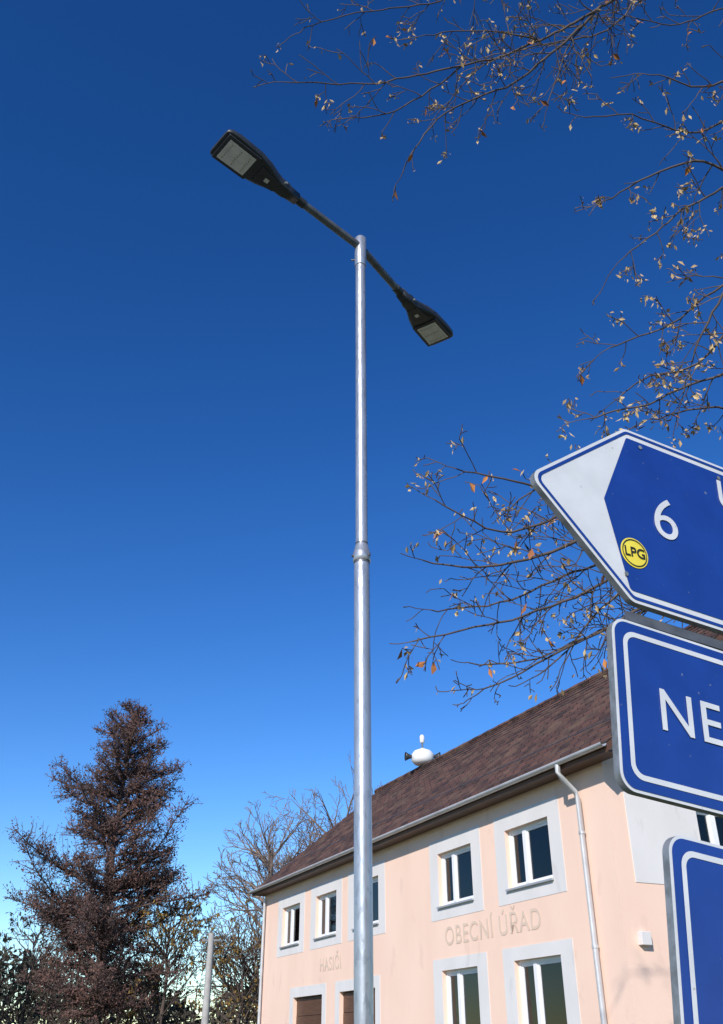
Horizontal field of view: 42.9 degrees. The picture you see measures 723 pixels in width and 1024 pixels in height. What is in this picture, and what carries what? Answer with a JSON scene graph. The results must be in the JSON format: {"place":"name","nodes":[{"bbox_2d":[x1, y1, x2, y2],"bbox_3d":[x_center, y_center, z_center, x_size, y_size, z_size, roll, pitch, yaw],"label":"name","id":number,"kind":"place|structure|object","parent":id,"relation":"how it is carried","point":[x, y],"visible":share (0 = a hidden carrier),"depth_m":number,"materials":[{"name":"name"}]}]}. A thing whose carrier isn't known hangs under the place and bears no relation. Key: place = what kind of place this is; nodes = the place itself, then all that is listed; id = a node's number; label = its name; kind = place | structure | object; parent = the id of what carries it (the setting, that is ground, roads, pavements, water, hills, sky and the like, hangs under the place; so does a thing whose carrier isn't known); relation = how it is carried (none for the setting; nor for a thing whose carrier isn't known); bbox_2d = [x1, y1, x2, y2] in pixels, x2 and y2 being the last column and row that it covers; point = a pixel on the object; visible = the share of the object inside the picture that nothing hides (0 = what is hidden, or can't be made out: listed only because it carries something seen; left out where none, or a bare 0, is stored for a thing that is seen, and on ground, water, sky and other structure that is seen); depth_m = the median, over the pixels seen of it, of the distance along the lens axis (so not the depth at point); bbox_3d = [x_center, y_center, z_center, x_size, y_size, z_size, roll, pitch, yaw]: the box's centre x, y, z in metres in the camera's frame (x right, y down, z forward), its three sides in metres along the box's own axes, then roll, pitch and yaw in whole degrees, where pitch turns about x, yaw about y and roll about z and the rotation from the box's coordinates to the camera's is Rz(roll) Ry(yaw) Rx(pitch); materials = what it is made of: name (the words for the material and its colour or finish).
{"place":"outdoors","nodes":[
{"label":"outdoors","id":0,"kind":"place"},
{"bbox_2d":[296,1015,321,1023],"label":"garage door panel","id":1,"kind":"structure","parent":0,"point":[314,1019],"depth_m":27.96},
{"bbox_2d":[297,996,321,1015],"bbox_3d":[-1.511,15.081,28.092,0.076,0.485,2.400,13,-33,-21],"label":"garage door panel","id":2,"kind":"structure","parent":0,"point":[309,1006],"depth_m":28.15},
{"bbox_2d":[343,989,374,1011],"bbox_3d":[0.017,13.380,25.182,0.076,0.485,2.400,13,-33,-21],"label":"garage door panel","id":3,"kind":"structure","parent":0,"point":[348,1001],"depth_m":25.79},
{"bbox_2d":[343,1011,374,1023],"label":"garage door panel","id":4,"kind":"structure","parent":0,"point":[348,1018],"depth_m":25.57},
{"bbox_2d":[0,0,722,1023],"label":"sky","id":5,"kind":"structure","parent":0,"point":[178,333],"materials":[{"name":"blue"}]},
{"bbox_2d":[258,627,717,887],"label":"roof tiles","id":6,"kind":"object","parent":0,"point":[578,710],"visible":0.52,"depth_m":25.15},
{"bbox_2d":[404,735,440,765],"bbox_3d":[2.283,9.151,34.450,1.359,1.560,1.090,0,-30,0],"label":"warning siren","id":7,"kind":"object","parent":6,"relation":"on","point":[420,756],"visible":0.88,"depth_m":34.07,"materials":[{"name":"plastic"}]},
{"bbox_2d":[280,717,610,867],"bbox_3d":[1.126,8.525,26.078,0.020,0.017,20.270,13,-33,-21],"label":"snow guard","id":8,"kind":"object","parent":6,"relation":"on","point":[467,782],"visible":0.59,"depth_m":22.75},
{"bbox_2d":[374,625,696,792],"bbox_3d":[4.878,6.595,29.176,0.220,0.221,20.676,13,-33,-21],"label":"ridge cap","id":9,"kind":"object","parent":6,"relation":"on","point":[529,711],"visible":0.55,"depth_m":29.55,"materials":[{"name":"tile"}]},
{"bbox_2d":[605,634,722,751],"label":"verge board","id":10,"kind":"object","parent":6,"relation":"attached to","point":[608,746],"visible":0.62,"depth_m":17.26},
{"bbox_3d":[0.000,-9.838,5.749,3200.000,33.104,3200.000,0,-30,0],"label":"ground","id":11,"kind":"structure","parent":0,"visible":0},
{"bbox_2d":[0,904,86,1023],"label":"broadleaf tree","id":12,"kind":"object","parent":11,"relation":"on","point":[25,1002],"visible":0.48,"depth_m":48.97,"materials":[{"name":"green plant"}]},
{"bbox_2d":[24,936,120,1023],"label":"autumn tree","id":13,"kind":"object","parent":11,"relation":"on","point":[34,1021],"visible":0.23,"depth_m":44.75,"materials":[{"name":"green plant"}]},
{"bbox_2d":[3,698,221,1023],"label":"larch tree","id":14,"kind":"object","parent":11,"relation":"on","point":[104,934],"visible":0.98,"depth_m":41.46,"materials":[{"name":"brown plant"}]},
{"bbox_2d":[0,939,258,1023],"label":"distant trees","id":15,"kind":"object","parent":11,"relation":"on","point":[188,1014],"visible":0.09,"depth_m":70.39,"materials":[{"name":"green plant"}]},
{"bbox_2d":[107,938,199,1023],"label":"autumn tree","id":16,"kind":"object","parent":11,"relation":"on","point":[165,1019],"visible":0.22,"depth_m":46.93,"materials":[{"name":"brown plant"}]},
{"bbox_2d":[108,867,226,1023],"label":"autumn tree","id":17,"kind":"object","parent":11,"relation":"on","point":[188,933],"visible":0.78,"depth_m":41.28,"materials":[{"name":"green plant"}]},
{"bbox_2d":[201,933,219,1023],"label":"utility pole","id":18,"kind":"object","parent":11,"relation":"on","point":[210,940],"visible":1,"depth_m":35.65,"materials":[{"name":"concrete"}]},
{"bbox_2d":[195,899,261,1023],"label":"autumn tree","id":19,"kind":"object","parent":11,"relation":"on","point":[231,991],"visible":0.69,"depth_m":40.91,"materials":[{"name":"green plant"}]},
{"bbox_2d":[169,797,323,1023],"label":"bare tree","id":20,"kind":"object","parent":11,"relation":"on","point":[269,863],"visible":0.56,"depth_m":44.12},
{"bbox_2d":[230,789,333,940],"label":"bare tree","id":21,"kind":"object","parent":11,"relation":"on","point":[279,858],"visible":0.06,"depth_m":52.34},
{"bbox_2d":[252,755,381,938],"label":"bare tree","id":22,"kind":"object","parent":11,"relation":"on","point":[329,819],"visible":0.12,"depth_m":49.75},
{"bbox_2d":[210,129,452,1023],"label":"street lamp","id":23,"kind":"object","parent":11,"relation":"on","point":[238,154],"visible":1,"depth_m":6.83,"materials":[{"name":"metal"}]},
{"bbox_2d":[260,762,635,1023],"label":"front wall","id":24,"kind":"structure","parent":11,"relation":"on","point":[410,945],"depth_m":21.00,"materials":[{"name":"paint"}]},
{"bbox_2d":[257,900,265,1023],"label":"downpipe","id":25,"kind":"object","parent":24,"relation":"attached to","point":[261,962],"visible":1,"depth_m":32.01,"materials":[{"name":"metal"}]},
{"bbox_2d":[277,890,304,957],"bbox_3d":[-2.354,13.707,30.582,0.009,1.830,2.490,13,-33,-21],"label":"grey panel","id":26,"kind":"object","parent":24,"relation":"attached to","point":[293,899],"visible":1,"depth_m":30.49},
{"bbox_2d":[289,983,325,1023],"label":"grey panel","id":27,"kind":"object","parent":24,"relation":"attached to","point":[310,990],"visible":1,"depth_m":28.06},
{"bbox_2d":[319,897,320,936],"bbox_3d":[-1.267,12.725,28.852,0.110,1.220,0.070,13,-33,-21],"label":"window frame","id":28,"kind":"object","parent":24,"relation":"attached to","point":[319,914],"visible":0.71,"depth_m":28.90,"materials":[{"name":"plastic"}]},
{"bbox_2d":[310,876,341,949],"bbox_3d":[-1.095,12.305,28.184,0.009,1.830,2.490,13,-33,-21],"label":"grey panel","id":29,"kind":"object","parent":24,"relation":"attached to","point":[327,887],"visible":1,"depth_m":28.08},
{"bbox_2d":[320,950,340,971],"bbox_3d":[-0.921,13.260,27.177,0.007,0.492,1.607,13,-33,-21],"label":"wall lettering","id":30,"kind":"object","parent":24,"relation":"attached to","point":[337,955],"visible":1,"depth_m":27.11},
{"bbox_2d":[335,975,379,1023],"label":"grey panel","id":31,"kind":"object","parent":24,"relation":"attached to","point":[344,985],"visible":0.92,"depth_m":25.65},
{"bbox_2d":[348,860,385,940],"bbox_3d":[0.123,10.950,25.864,0.009,1.830,2.490,13,-33,-21],"label":"grey panel","id":32,"kind":"object","parent":24,"relation":"attached to","point":[378,868],"visible":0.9,"depth_m":25.43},
{"bbox_2d":[256,749,612,895],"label":"soffit","id":33,"kind":"structure","parent":24,"relation":"attached to","point":[608,754],"depth_m":21.56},
{"bbox_2d":[253,746,605,895],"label":"fascia","id":34,"kind":"structure","parent":33,"relation":"attached to","point":[578,760],"depth_m":21.45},
{"bbox_2d":[248,742,606,893],"bbox_3d":[0.233,9.084,25.282,0.150,0.075,20.710,13,-33,-21],"label":"gutter","id":35,"kind":"object","parent":34,"relation":"attached to","point":[584,751],"visible":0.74,"depth_m":21.24,"materials":[{"name":"metal"}]},
{"bbox_2d":[441,854,445,904],"bbox_3d":[2.049,9.035,22.538,0.110,1.220,0.070,13,-33,-21],"label":"window frame","id":36,"kind":"object","parent":24,"relation":"attached to","point":[443,880],"visible":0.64,"depth_m":22.51,"materials":[{"name":"plastic"}]},
{"bbox_2d":[446,971,450,1023],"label":"window frame","id":37,"kind":"object","parent":24,"relation":"attached to","point":[448,1000],"visible":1,"depth_m":21.23,"materials":[{"name":"plastic"}]},
{"bbox_2d":[436,898,473,908],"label":"sill","id":38,"kind":"structure","parent":24,"relation":"attached to","point":[455,903],"depth_m":21.50,"materials":[{"name":"metal"}]},
{"bbox_2d":[429,825,483,921],"bbox_3d":[2.215,8.622,21.881,0.009,1.830,2.460,13,-33,-21],"label":"window surround","id":39,"kind":"object","parent":24,"relation":"attached to","point":[471,835],"visible":1,"depth_m":21.76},
{"bbox_2d":[443,845,470,856],"bbox_3d":[2.369,8.183,22.219,0.110,0.070,1.480,13,-33,-21],"label":"window frame","id":40,"kind":"object","parent":24,"relation":"attached to","point":[457,850],"visible":0.64,"depth_m":22.21,"materials":[{"name":"plastic"}]},
{"bbox_2d":[433,952,490,1023],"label":"grey panel","id":41,"kind":"object","parent":24,"relation":"attached to","point":[479,960],"visible":1,"depth_m":20.65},
{"bbox_2d":[448,967,476,973],"bbox_3d":[2.369,10.419,20.912,0.110,0.070,1.480,13,-33,-21],"label":"window frame","id":42,"kind":"object","parent":24,"relation":"attached to","point":[462,970],"visible":0.71,"depth_m":20.93,"materials":[{"name":"plastic"}]},
{"bbox_2d":[445,905,540,944],"bbox_3d":[2.795,9.029,20.155,0.006,0.545,3.976,13,-33,-21],"label":"letters obecni urad","id":43,"kind":"object","parent":24,"relation":"attached to","point":[512,925],"visible":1,"depth_m":19.95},
{"bbox_2d":[509,831,514,887],"bbox_3d":[3.329,7.611,20.100,0.110,1.220,0.070,13,-33,-21],"label":"window frame","id":44,"kind":"object","parent":24,"relation":"attached to","point":[511,855],"visible":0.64,"depth_m":20.08,"materials":[{"name":"plastic"}]},
{"bbox_2d":[519,961,525,1023],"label":"window frame","id":45,"kind":"object","parent":24,"relation":"attached to","point":[522,995],"visible":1,"depth_m":18.78,"materials":[{"name":"plastic"}]},
{"bbox_2d":[510,818,546,833],"bbox_3d":[3.657,6.749,19.765,0.110,0.070,1.520,13,-33,-21],"label":"window frame","id":46,"kind":"object","parent":24,"relation":"attached to","point":[528,826],"visible":0.71,"depth_m":19.77,"materials":[{"name":"plastic"}]},
{"bbox_2d":[527,822,547,830],"bbox_3d":[3.783,6.665,19.507,0.080,0.045,0.842,13,-33,-21],"label":"sash","id":47,"kind":"object","parent":46,"relation":"attached to","point":[537,826],"visible":0.64,"depth_m":19.52,"materials":[{"name":"plastic"}]},
{"bbox_2d":[505,878,553,891],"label":"sill","id":48,"kind":"structure","parent":24,"relation":"attached to","point":[530,884],"depth_m":19.01,"materials":[{"name":"metal"}]},
{"bbox_2d":[493,796,566,906],"bbox_3d":[3.503,7.189,19.427,0.009,1.830,2.500,13,-33,-21],"label":"grey panel","id":49,"kind":"object","parent":24,"relation":"attached to","point":[549,808],"visible":1,"depth_m":19.28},
{"bbox_2d":[515,877,552,886],"bbox_3d":[3.657,7.742,19.185,0.110,0.070,1.520,13,-33,-21],"label":"window frame","id":50,"kind":"object","parent":24,"relation":"attached to","point":[532,882],"visible":0.29,"depth_m":19.25,"materials":[{"name":"plastic"}]},
{"bbox_2d":[511,834,517,885],"bbox_3d":[3.357,7.585,20.057,0.080,1.080,0.045,13,-33,-21],"label":"sash","id":51,"kind":"object","parent":50,"relation":"on","point":[514,860],"visible":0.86,"depth_m":20.04,"materials":[{"name":"plastic"}]},
{"bbox_2d":[522,829,530,882],"bbox_3d":[3.557,7.351,19.656,0.120,1.080,0.120,13,-33,-21],"label":"window mullion","id":52,"kind":"structure","parent":50,"relation":"on","point":[526,857],"depth_m":19.62,"materials":[{"name":"plastic"}]},
{"bbox_2d":[526,829,532,881],"bbox_3d":[3.600,7.315,19.595,0.080,1.080,0.045,13,-33,-21],"label":"sash","id":53,"kind":"object","parent":50,"relation":"on","point":[529,856],"visible":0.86,"depth_m":19.57,"materials":[{"name":"plastic"}]},
{"bbox_2d":[532,875,552,881],"bbox_3d":[3.783,7.558,18.985,0.080,0.045,0.842,13,-33,-21],"label":"sash","id":54,"kind":"object","parent":50,"relation":"on","point":[545,877],"visible":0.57,"depth_m":18.99,"materials":[{"name":"plastic"}]},
{"bbox_2d":[529,825,552,879],"bbox_3d":[3.776,7.110,19.243,0.006,0.990,0.842,13,-33,-21],"label":"glass pane","id":55,"kind":"object","parent":54,"relation":"on","point":[540,852],"visible":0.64,"depth_m":19.29,"materials":[{"name":"blue"}]},
{"bbox_2d":[521,955,560,964],"bbox_3d":[3.657,8.985,18.459,0.110,0.070,1.520,13,-33,-21],"label":"window frame","id":56,"kind":"object","parent":24,"relation":"attached to","point":[552,958],"visible":0.79,"depth_m":18.43,"materials":[{"name":"plastic"}]},
{"bbox_2d":[539,959,560,964],"bbox_3d":[3.783,8.901,18.200,0.080,0.045,0.842,13,-33,-21],"label":"sash","id":57,"kind":"object","parent":56,"relation":"attached to","point":[549,962],"visible":0.64,"depth_m":18.23,"materials":[{"name":"plastic"}]},
{"bbox_2d":[502,938,580,1023],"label":"grey panel","id":58,"kind":"object","parent":24,"relation":"attached to","point":[564,948],"visible":1,"depth_m":18.15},
{"bbox_2d":[555,764,606,1023],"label":"downpipe","id":59,"kind":"object","parent":24,"relation":"attached to","point":[574,791],"visible":1,"depth_m":17.19,"materials":[{"name":"metal"}]},
{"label":"window frame","id":60,"kind":"object","parent":24,"relation":"attached to","visible":0},
{"bbox_2d":[444,858,447,901],"bbox_3d":[2.077,9.010,22.495,0.080,1.080,0.045,13,-33,-21],"label":"sash","id":61,"kind":"object","parent":60,"relation":"on","point":[445,878],"visible":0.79,"depth_m":22.47,"materials":[{"name":"plastic"}]},
{"bbox_2d":[452,853,456,901],"bbox_3d":[2.271,8.782,22.105,0.120,1.080,0.120,13,-33,-21],"label":"window mullion","id":62,"kind":"structure","parent":60,"relation":"on","point":[454,878],"depth_m":22.06,"materials":[{"name":"plastic"}]},
{"bbox_2d":[455,853,458,900],"bbox_3d":[2.314,8.746,22.044,0.080,1.080,0.045,13,-33,-21],"label":"sash","id":63,"kind":"object","parent":60,"relation":"on","point":[456,863],"visible":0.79,"depth_m":22.03,"materials":[{"name":"plastic"}]},
{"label":"window frame","id":64,"kind":"object","parent":24,"relation":"attached to","visible":0},
{"bbox_2d":[320,900,321,935],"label":"sash","id":65,"kind":"object","parent":64,"relation":"on","point":[321,920],"visible":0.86,"depth_m":28.73,"materials":[{"name":"plastic"}]},
{"bbox_2d":[325,897,327,934],"bbox_3d":[-1.041,12.467,28.411,0.120,1.080,0.120,13,-33,-21],"label":"window mullion","id":66,"kind":"structure","parent":64,"relation":"on","point":[326,913],"depth_m":28.38,"materials":[{"name":"plastic"}]},
{"bbox_2d":[327,897,329,933],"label":"sash","id":67,"kind":"object","parent":64,"relation":"on","point":[328,916],"visible":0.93,"depth_m":28.29,"materials":[{"name":"plastic"}]},
{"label":"window frame","id":68,"kind":"object","parent":24,"relation":"attached to","visible":0},
{"bbox_2d":[290,908,294,943],"bbox_3d":[-2.300,13.869,30.809,0.120,1.080,0.120,13,-33,-21],"label":"window mullion","id":69,"kind":"structure","parent":68,"relation":"on","point":[291,927],"depth_m":30.77,"materials":[{"name":"plastic"}]},
{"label":"window frame","id":70,"kind":"object","parent":24,"relation":"attached to","visible":0},
{"bbox_2d":[522,964,528,1023],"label":"sash","id":71,"kind":"object","parent":70,"relation":"on","point":[525,995],"visible":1,"depth_m":18.72,"materials":[{"name":"plastic"}]},
{"bbox_2d":[533,962,542,1023],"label":"window mullion","id":72,"kind":"structure","parent":70,"relation":"on","point":[538,995],"depth_m":18.31,"materials":[{"name":"plastic"}]},
{"bbox_2d":[538,962,545,1023],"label":"sash","id":73,"kind":"object","parent":70,"relation":"on","point":[541,994],"visible":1,"depth_m":18.25,"materials":[{"name":"plastic"}]},
{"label":"window frame","id":74,"kind":"object","parent":24,"relation":"attached to","visible":0},
{"bbox_2d":[449,974,452,1023],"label":"sash","id":75,"kind":"object","parent":74,"relation":"on","point":[450,995],"visible":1,"depth_m":21.17,"materials":[{"name":"plastic"}]},
{"bbox_2d":[457,973,462,1023],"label":"window mullion","id":76,"kind":"structure","parent":74,"relation":"on","point":[460,998],"depth_m":20.77,"materials":[{"name":"plastic"}]},
{"bbox_2d":[461,973,465,1023],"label":"sash","id":77,"kind":"object","parent":74,"relation":"on","point":[463,999],"visible":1,"depth_m":20.72,"materials":[{"name":"plastic"}]},
{"bbox_2d":[251,0,722,711],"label":"linden tree","id":78,"kind":"object","parent":11,"relation":"on","point":[533,40],"visible":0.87,"depth_m":7.47,"materials":[{"name":"brown plant"}]},
{"bbox_2d":[602,758,673,1023],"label":"gable wall","id":79,"kind":"structure","parent":11,"relation":"on","point":[643,906],"depth_m":16.58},
{"bbox_2d":[637,931,651,945],"bbox_3d":[5.039,7.589,16.376,0.220,0.220,0.120,13,-33,-21],"label":"wall box","id":80,"kind":"object","parent":79,"relation":"attached to","point":[644,938],"visible":1,"depth_m":16.33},
{"bbox_2d":[623,791,700,883],"bbox_3d":[8.814,6.855,18.856,8.280,1.870,0.012,13,-33,-21],"label":"grey panel","id":81,"kind":"object","parent":79,"relation":"attached to","point":[653,826],"visible":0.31,"depth_m":17.61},
{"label":"window frame","id":82,"kind":"object","parent":79,"relation":"attached to","visible":0},
{"bbox_2d":[705,814,712,843],"bbox_3d":[6.931,6.543,18.273,0.045,1.080,0.080,13,-33,-21],"label":"sash","id":83,"kind":"object","parent":82,"relation":"on","point":[709,829],"visible":0.43,"depth_m":18.36,"materials":[{"name":"plastic"}]},
{"bbox_2d":[708,814,718,844],"bbox_3d":[7.010,6.556,18.294,0.120,1.080,0.120,13,-33,-21],"label":"window mullion","id":84,"kind":"structure","parent":82,"relation":"on","point":[713,829],"depth_m":18.36,"materials":[{"name":"plastic"}]},
{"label":"sign post","id":85,"kind":"object","parent":11,"relation":"on","visible":0},
{"bbox_2d":[530,429,722,650],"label":"direction sign","id":86,"kind":"object","parent":85,"relation":"attached to","point":[639,517],"visible":0.99,"depth_m":3.45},
{"bbox_2d":[606,619,722,817],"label":"direction sign","id":87,"kind":"object","parent":85,"relation":"attached to","point":[666,698],"visible":1,"depth_m":3.07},
{"bbox_2d":[662,835,722,1023],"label":"direction sign","id":88,"kind":"object","parent":85,"relation":"attached to","point":[693,875],"visible":1,"depth_m":2.73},
{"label":"sash","id":89,"kind":"object","parent":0,"visible":0},
{"bbox_2d":[514,834,525,882],"bbox_3d":[3.438,7.487,19.888,0.006,0.990,0.378,13,-33,-21],"label":"glass pane","id":90,"kind":"object","parent":89,"relation":"on","point":[520,862],"visible":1,"depth_m":19.91,"materials":[{"name":"blue"}]},
{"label":"sash","id":91,"kind":"object","parent":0,"visible":0},
{"bbox_2d":[446,857,453,901],"bbox_3d":[2.155,8.915,22.332,0.006,0.990,0.363,13,-33,-21],"label":"glass pane","id":92,"kind":"object","parent":91,"relation":"on","point":[449,879],"visible":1,"depth_m":22.36,"materials":[{"name":"black"}]},
{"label":"sash","id":93,"kind":"object","parent":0,"visible":0},
{"bbox_2d":[457,851,472,898],"bbox_3d":[2.485,8.547,21.703,0.006,0.990,0.817,13,-33,-21],"label":"glass pane","id":94,"kind":"object","parent":93,"relation":"on","point":[465,876],"visible":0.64,"depth_m":21.77,"materials":[{"name":"blue"}]},
{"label":"sash","id":95,"kind":"object","parent":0,"visible":0},
{"bbox_2d":[373,882,377,920],"bbox_3d":[0.396,10.872,25.681,0.006,0.990,0.836,13,-33,-21],"label":"glass pane","id":96,"kind":"object","parent":95,"relation":"on","point":[375,901],"visible":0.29,"depth_m":25.70,"materials":[{"name":"blue"}]},
{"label":"sash","id":97,"kind":"object","parent":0,"visible":0},
{"bbox_2d":[322,899,325,933],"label":"glass pane","id":98,"kind":"object","parent":97,"relation":"on","point":[323,916],"visible":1,"depth_m":28.71,"materials":[{"name":"white"}]},
{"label":"sash","id":99,"kind":"object","parent":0,"visible":0},
{"bbox_2d":[329,896,335,932],"bbox_3d":[-0.822,12.228,28.001,0.006,0.990,0.836,13,-33,-21],"label":"glass pane","id":100,"kind":"object","parent":99,"relation":"on","point":[332,915],"visible":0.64,"depth_m":28.13,"materials":[{"name":"blue"}]},
{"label":"sash","id":101,"kind":"object","parent":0,"visible":0},
{"bbox_2d":[287,911,290,942],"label":"glass pane","id":102,"kind":"object","parent":101,"relation":"on","point":[289,922],"visible":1,"depth_m":31.11,"materials":[{"name":"white"}]},
{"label":"sash","id":103,"kind":"object","parent":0,"visible":0},
{"bbox_2d":[294,908,299,941],"bbox_3d":[-2.081,13.629,30.399,0.009,0.990,0.836,13,-33,-21],"label":"glass pane","id":104,"kind":"object","parent":103,"relation":"on","point":[296,923],"visible":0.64,"depth_m":30.54,"materials":[{"name":"black"}]},
{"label":"sash","id":105,"kind":"object","parent":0,"visible":0},
{"bbox_2d":[525,966,537,1023],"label":"glass pane","id":106,"kind":"object","parent":105,"relation":"on","point":[531,995],"visible":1,"depth_m":18.59,"materials":[{"name":"black"}]},
{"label":"sash","id":107,"kind":"object","parent":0,"visible":0},
{"bbox_2d":[541,962,566,1023],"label":"glass pane","id":108,"kind":"object","parent":107,"relation":"on","point":[553,994],"visible":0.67,"depth_m":17.96,"materials":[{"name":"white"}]},
{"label":"sash","id":109,"kind":"object","parent":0,"visible":0},
{"bbox_2d":[451,976,458,1023],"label":"glass pane","id":110,"kind":"object","parent":109,"relation":"on","point":[455,1003],"visible":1,"depth_m":21.06,"materials":[{"name":"black"}]},
{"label":"sash","id":111,"kind":"object","parent":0,"visible":0},
{"bbox_2d":[463,973,480,1023],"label":"glass pane","id":112,"kind":"object","parent":111,"relation":"on","point":[471,998],"visible":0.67,"depth_m":20.46,"materials":[{"name":"green"}]},
{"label":"sash","id":113,"kind":"object","parent":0,"visible":0},
{"bbox_2d":[696,815,709,842],"bbox_3d":[6.784,6.505,18.209,0.284,0.990,0.006,13,-33,-21],"label":"glass pane","id":114,"kind":"object","parent":113,"relation":"on","point":[703,828],"visible":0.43,"depth_m":18.34,"materials":[{"name":"blue"}]},
{"label":"sash","id":115,"kind":"object","parent":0,"visible":0},
{"bbox_2d":[715,817,722,845],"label":"glass pane","id":116,"kind":"object","parent":115,"relation":"on","point":[719,822],"visible":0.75,"depth_m":18.52,"materials":[{"name":"blue"}]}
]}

